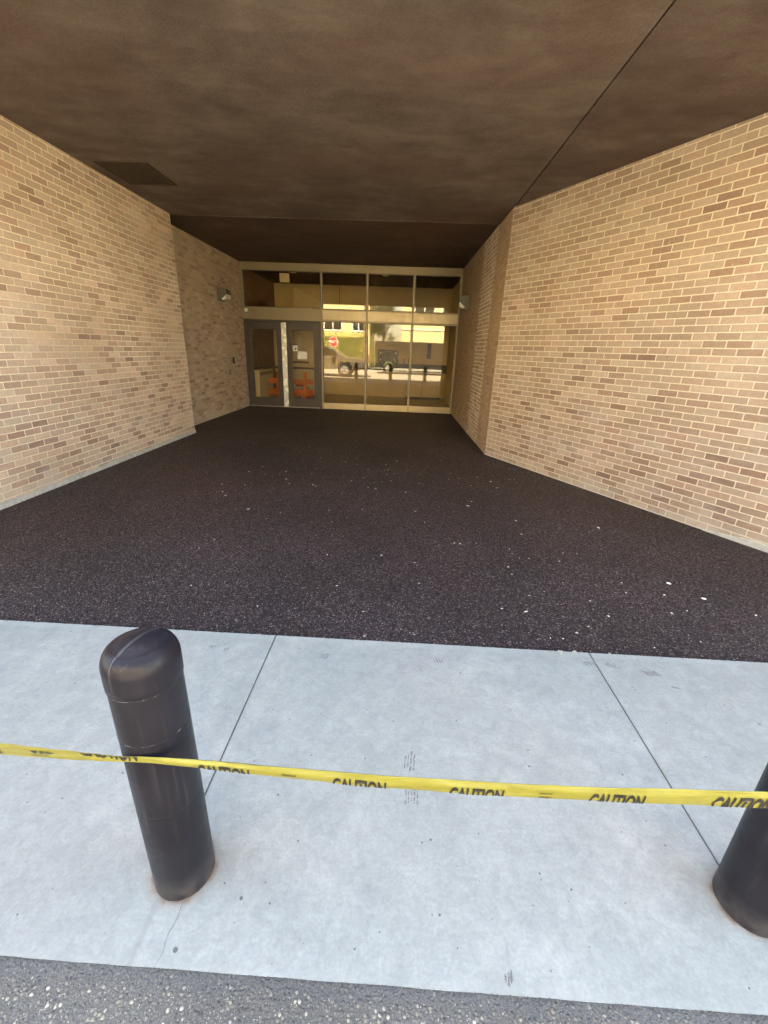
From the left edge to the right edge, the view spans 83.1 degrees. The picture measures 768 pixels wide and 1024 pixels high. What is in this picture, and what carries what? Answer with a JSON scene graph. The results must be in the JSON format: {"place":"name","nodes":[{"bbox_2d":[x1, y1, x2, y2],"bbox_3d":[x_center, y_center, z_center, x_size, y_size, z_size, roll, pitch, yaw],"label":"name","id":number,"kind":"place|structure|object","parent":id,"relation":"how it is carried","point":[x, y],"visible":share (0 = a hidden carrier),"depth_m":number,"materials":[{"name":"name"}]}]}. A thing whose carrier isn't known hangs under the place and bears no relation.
{"place":"outdoors","nodes":[
{"label":"outdoors","id":0,"kind":"place"},
{"bbox_2d":[0,620,767,1021],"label":"sidewalk","id":1,"kind":"structure","parent":0,"point":[544,898],"depth_m":1.54,"materials":[{"name":"concrete"}]},
{"bbox_2d":[99,626,214,900],"bbox_3d":[-0.623,0.735,1.234,0.182,0.905,0.183,8,22,18],"label":"bollard","id":2,"kind":"object","parent":1,"relation":"on","point":[141,670],"visible":0.96,"depth_m":1.13,"materials":[{"name":"plastic"}]},
{"bbox_2d":[712,762,767,937],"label":"bollard","id":3,"kind":"object","parent":1,"relation":"on","point":[740,883],"visible":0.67,"depth_m":1.26,"materials":[{"name":"plastic"}]},
{"bbox_2d":[0,743,767,808],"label":"caution tape","id":4,"kind":"object","parent":3,"relation":"attached to","point":[742,799],"visible":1,"depth_m":1.07,"materials":[{"name":"yellow plastic"}]},
{"bbox_2d":[0,406,767,662],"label":"rubber paving","id":5,"kind":"structure","parent":0,"point":[119,544],"depth_m":3.63,"materials":[{"name":"black rubber"}]},
{"bbox_2d":[0,0,767,552],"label":"brick building","id":6,"kind":"structure","parent":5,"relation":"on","point":[568,198],"depth_m":4.56,"materials":[{"name":"beige brick"}]},
{"bbox_2d":[217,287,230,301],"bbox_3d":[-3.587,-4.876,9.732,0.200,0.260,0.312,3,21,2],"label":"wall lamp","id":7,"kind":"object","parent":6,"relation":"attached to","point":[223,294],"visible":1,"depth_m":9.61,"materials":[{"name":"grey metal"}]},
{"bbox_2d":[254,368,273,396],"bbox_3d":[-3.666,-3.790,12.945,0.366,0.900,1.370,3,21,2],"label":"cabinet","id":8,"kind":"object","parent":6,"relation":"on","point":[262,384],"visible":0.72,"depth_m":12.62,"materials":[{"name":"beige wood"}]},
{"bbox_2d":[245,321,283,405],"bbox_3d":[-3.163,-3.931,11.592,0.927,2.120,0.152,3,21,2],"label":"door","id":9,"kind":"structure","parent":6,"relation":"in","point":[269,401],"depth_m":11.59,"materials":[{"name":"grey metal"}]},
{"bbox_2d":[242,269,320,308],"bbox_3d":[-2.578,-5.627,10.961,1.967,0.832,0.048,3,21,2],"label":"window","id":10,"kind":"structure","parent":6,"relation":"in","point":[242,269],"depth_m":10.93,"materials":[{"name":"clear glass"}]},
{"bbox_2d":[279,272,289,282],"bbox_3d":[-2.671,-6.357,11.637,0.260,0.339,0.060,3,21,2],"label":"hanging sign","id":11,"kind":"object","parent":6,"relation":"hanging from","point":[284,277],"visible":0.84,"depth_m":11.63,"materials":[{"name":"white plastic"}]},
{"bbox_2d":[268,371,313,398],"bbox_3d":[-2.737,-3.758,13.010,1.340,0.860,0.450,3,21,2],"label":"barricade","id":12,"kind":"object","parent":6,"relation":"on","point":[306,393],"visible":0.61,"depth_m":12.82,"materials":[{"name":"orange plastic"}]},
{"bbox_2d":[292,344,297,350],"bbox_3d":[-2.341,-4.326,11.416,0.135,0.167,0.007,3,21,2],"label":"notice","id":13,"kind":"object","parent":6,"relation":"attached to","point":[295,347],"visible":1,"depth_m":11.41,"materials":[{"name":"white paper"}]},
{"bbox_2d":[298,351,306,359],"bbox_3d":[-2.160,-4.144,11.476,0.250,0.197,0.005,3,21,2],"label":"paper sheet","id":14,"kind":"object","parent":6,"relation":"attached to","point":[302,355],"visible":1,"depth_m":11.48,"materials":[{"name":"white paper"}]},
{"bbox_2d":[286,323,319,407],"bbox_3d":[-2.150,-3.882,11.564,0.846,2.120,0.152,3,21,2],"label":"door","id":15,"kind":"structure","parent":6,"relation":"in","point":[293,402],"depth_m":11.56,"materials":[{"name":"grey metal"}]},
{"bbox_2d":[292,330,314,392],"bbox_3d":[-2.865,-5.278,15.198,0.900,2.130,0.097,3,21,2],"label":"inner door","id":16,"kind":"structure","parent":6,"relation":"in","point":[304,339],"depth_m":15.12,"materials":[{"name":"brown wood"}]},
{"bbox_2d":[324,329,336,393],"bbox_3d":[-2.015,-5.247,15.198,0.760,2.130,0.047,3,21,2],"label":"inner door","id":17,"kind":"structure","parent":6,"relation":"in","point":[330,336],"depth_m":15.16,"materials":[{"name":"clear glass"}]},
{"bbox_2d":[322,272,366,309],"bbox_3d":[-0.996,-5.551,10.917,1.110,0.832,0.048,3,21,2],"label":"window","id":18,"kind":"structure","parent":6,"relation":"in","point":[322,272],"depth_m":10.79,"materials":[{"name":"clear glass"}]},
{"bbox_2d":[323,321,365,403],"bbox_3d":[-1.056,-3.935,11.523,1.110,2.038,0.048,3,21,2],"label":"window","id":19,"kind":"structure","parent":6,"relation":"in","point":[323,321],"depth_m":11.50,"materials":[{"name":"clear glass"}]},
{"bbox_2d":[366,323,410,405],"bbox_3d":[0.106,-3.880,11.491,1.125,2.038,0.048,3,21,2],"label":"window","id":20,"kind":"structure","parent":6,"relation":"in","point":[368,323],"depth_m":11.40,"materials":[{"name":"clear glass"}]},
{"bbox_2d":[368,274,413,311],"bbox_3d":[0.166,-5.496,10.885,1.125,0.832,0.048,3,21,2],"label":"window","id":21,"kind":"structure","parent":6,"relation":"in","point":[370,274],"depth_m":10.84,"materials":[{"name":"clear glass"}]},
{"bbox_2d":[406,374,440,399],"bbox_3d":[1.359,-4.347,15.076,1.170,0.800,0.544,3,21,2],"label":"cabinet","id":22,"kind":"object","parent":6,"relation":"on","point":[425,387],"visible":1,"depth_m":14.82,"materials":[{"name":"beige wood"}]},
{"bbox_2d":[409,325,456,407],"bbox_3d":[1.269,-3.824,11.459,1.113,2.038,0.048,3,21,2],"label":"window","id":23,"kind":"structure","parent":6,"relation":"in","point":[413,325],"depth_m":11.40,"materials":[{"name":"clear glass"}]},
{"bbox_2d":[414,275,460,313],"bbox_3d":[1.329,-5.441,10.853,1.113,0.832,0.048,3,21,2],"label":"window","id":24,"kind":"structure","parent":6,"relation":"in","point":[416,275],"depth_m":10.77,"materials":[{"name":"clear glass"}]},
{"bbox_2d":[458,295,468,309],"bbox_3d":[1.781,-4.688,9.708,0.200,0.260,0.312,3,21,2],"label":"wall lamp","id":25,"kind":"object","parent":6,"relation":"attached to","point":[463,301],"visible":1,"depth_m":9.58,"materials":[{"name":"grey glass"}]},
{"bbox_2d":[0,956,767,1023],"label":"street","id":26,"kind":"structure","parent":0,"point":[32,992],"depth_m":1.11,"materials":[{"name":"grey asphalt"}]}
]}

